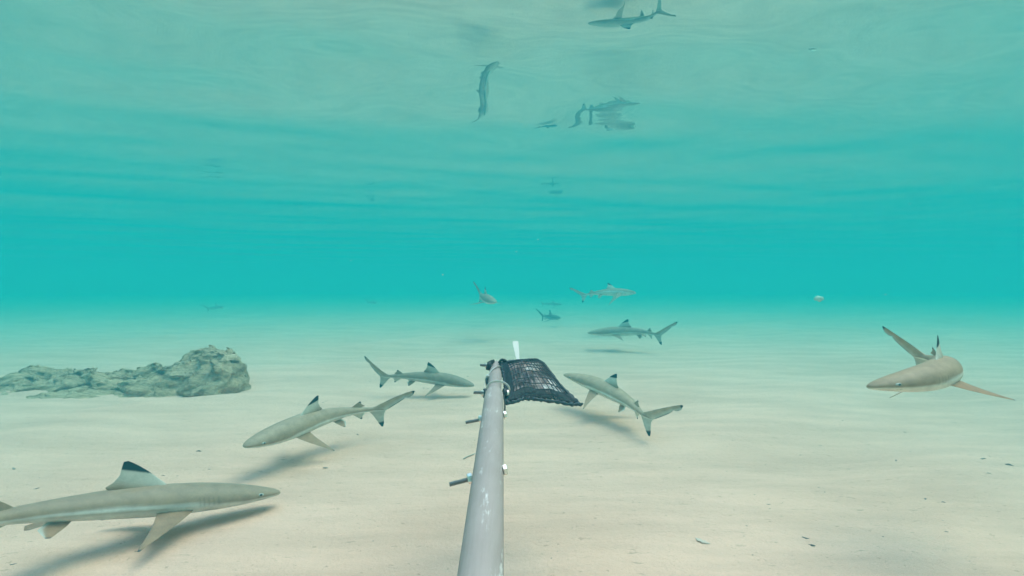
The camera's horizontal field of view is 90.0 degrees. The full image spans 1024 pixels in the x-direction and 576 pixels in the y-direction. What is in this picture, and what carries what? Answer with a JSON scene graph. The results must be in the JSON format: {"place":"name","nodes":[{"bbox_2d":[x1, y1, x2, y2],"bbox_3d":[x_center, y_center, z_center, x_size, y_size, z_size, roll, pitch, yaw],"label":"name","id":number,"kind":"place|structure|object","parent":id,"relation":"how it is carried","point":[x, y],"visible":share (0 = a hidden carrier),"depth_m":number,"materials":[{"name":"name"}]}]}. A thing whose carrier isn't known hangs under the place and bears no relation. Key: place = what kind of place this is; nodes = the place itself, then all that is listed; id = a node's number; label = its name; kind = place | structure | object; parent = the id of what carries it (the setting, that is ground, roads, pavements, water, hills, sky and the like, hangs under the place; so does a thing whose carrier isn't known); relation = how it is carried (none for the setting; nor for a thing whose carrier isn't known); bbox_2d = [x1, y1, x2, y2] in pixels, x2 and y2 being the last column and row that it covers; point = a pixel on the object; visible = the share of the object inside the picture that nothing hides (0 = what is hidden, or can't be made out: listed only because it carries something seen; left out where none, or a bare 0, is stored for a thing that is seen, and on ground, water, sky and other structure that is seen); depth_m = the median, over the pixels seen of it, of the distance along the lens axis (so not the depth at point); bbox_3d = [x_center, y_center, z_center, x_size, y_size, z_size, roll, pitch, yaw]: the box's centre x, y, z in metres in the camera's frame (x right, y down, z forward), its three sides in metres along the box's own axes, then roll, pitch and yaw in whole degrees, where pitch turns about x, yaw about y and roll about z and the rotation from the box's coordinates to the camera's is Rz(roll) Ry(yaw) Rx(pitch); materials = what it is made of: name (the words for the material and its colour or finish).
{"place":"outdoors","nodes":[
{"label":"outdoors","id":0,"kind":"place"},
{"bbox_2d":[0,461,279,551],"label":"shark","id":1,"kind":"object","parent":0,"point":[133,490],"visible":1,"depth_m":1.49,"materials":[{"name":"grey"}]},
{"bbox_2d":[201,303,223,311],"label":"shark","id":2,"kind":"object","parent":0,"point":[216,306],"visible":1,"depth_m":14.09},
{"bbox_2d":[243,391,414,450],"bbox_3d":[-0.880,0.615,2.411,0.789,0.237,0.308,0,0,-44],"label":"shark","id":3,"kind":"object","parent":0,"point":[313,415],"visible":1,"depth_m":2.30,"materials":[{"name":"grey"}]},
{"bbox_2d":[364,356,473,395],"bbox_3d":[-0.663,0.621,3.732,0.783,0.271,0.312,0,0,0],"label":"shark","id":4,"kind":"object","parent":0,"point":[431,374],"visible":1,"depth_m":3.67,"materials":[{"name":"grey"}]},
{"bbox_2d":[449,341,518,575],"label":"pole","id":5,"kind":"object","parent":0,"point":[482,551],"visible":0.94,"depth_m":0.71,"materials":[{"name":"grey plastic"}]},
{"bbox_2d":[498,358,582,406],"bbox_3d":[0.058,0.259,1.421,0.216,0.112,0.201,0,0,-17],"label":"bag","id":6,"kind":"object","parent":5,"relation":"attached to","point":[566,398],"visible":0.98,"depth_m":1.37,"materials":[{"name":"grey fabric"}]},
{"bbox_2d":[508,361,563,399],"bbox_3d":[0.054,0.259,1.421,0.186,0.091,0.172,0,0,-17],"label":"fish bait","id":7,"kind":"object","parent":6,"relation":"in","point":[539,386],"visible":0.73,"depth_m":1.42},
{"bbox_2d":[471,281,499,304],"bbox_3d":[-0.453,0.070,7.778,0.452,0.370,1.133,0,0,-39],"label":"shark","id":8,"kind":"object","parent":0,"point":[485,297],"visible":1,"depth_m":7.50},
{"bbox_2d":[0,0,1023,285],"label":"water surface","id":9,"kind":"object","parent":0,"point":[514,142],"visible":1,"depth_m":5.15,"materials":[{"name":"teal liquid"}]},
{"bbox_2d":[0,292,1023,575],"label":"seabed","id":10,"kind":"structure","parent":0,"point":[772,386],"depth_m":2.65,"materials":[{"name":"beige sand"}]},
{"bbox_2d":[0,345,251,398],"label":"reef rock","id":11,"kind":"object","parent":10,"relation":"on","point":[210,370],"visible":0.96,"depth_m":3.85,"materials":[{"name":"grey stone"}]},
{"bbox_2d":[0,283,1023,291],"label":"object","id":12,"kind":"structure","parent":0,"point":[3,287],"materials":[{"name":"teal liquid"}]},
{"bbox_2d":[536,309,560,321],"bbox_3d":[0.756,0.594,10.949,0.985,0.284,0.369,0,0,45],"label":"shark","id":13,"kind":"object","parent":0,"point":[550,316],"visible":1,"depth_m":10.79},
{"bbox_2d":[541,300,561,306],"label":"shark","id":14,"kind":"object","parent":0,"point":[553,303],"visible":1,"depth_m":15.88},
{"bbox_2d":[570,283,635,304],"bbox_3d":[1.563,0.103,8.657,1.139,0.389,0.406,0,0,0],"label":"shark","id":15,"kind":"object","parent":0,"point":[611,290],"visible":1,"depth_m":8.67},
{"bbox_2d":[564,373,682,435],"bbox_3d":[0.595,0.615,2.844,0.366,0.252,0.955,0,0,-11],"label":"shark","id":16,"kind":"object","parent":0,"point":[609,389],"visible":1,"depth_m":2.89,"materials":[{"name":"grey"}]},
{"bbox_2d":[588,319,676,344],"bbox_3d":[1.544,0.534,6.389,1.114,0.288,0.470,0,0,34],"label":"shark","id":17,"kind":"object","parent":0,"point":[624,328],"visible":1,"depth_m":6.40,"materials":[{"name":"grey"}]},
{"bbox_2d":[696,538,709,543],"bbox_3d":[0.555,0.739,1.497,0.022,0.005,0.045,0,0,-39],"label":"leaf scrap","id":18,"kind":"object","parent":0,"point":[701,540],"visible":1,"depth_m":1.50,"materials":[{"name":"beige"}]},
{"bbox_2d":[814,296,823,301],"bbox_3d":[3.896,0.137,6.499,0.129,0.081,0.093,0,0,0],"label":"drifting scrap","id":19,"kind":"object","parent":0,"point":[818,298],"visible":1,"depth_m":6.47,"materials":[{"name":"beige"}]},
{"bbox_2d":[866,326,1013,399],"bbox_3d":[1.309,0.242,1.569,0.318,0.204,0.716,0,0,39],"label":"shark","id":20,"kind":"object","parent":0,"point":[937,369],"visible":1,"depth_m":1.39,"materials":[{"name":"grey"}]}
]}

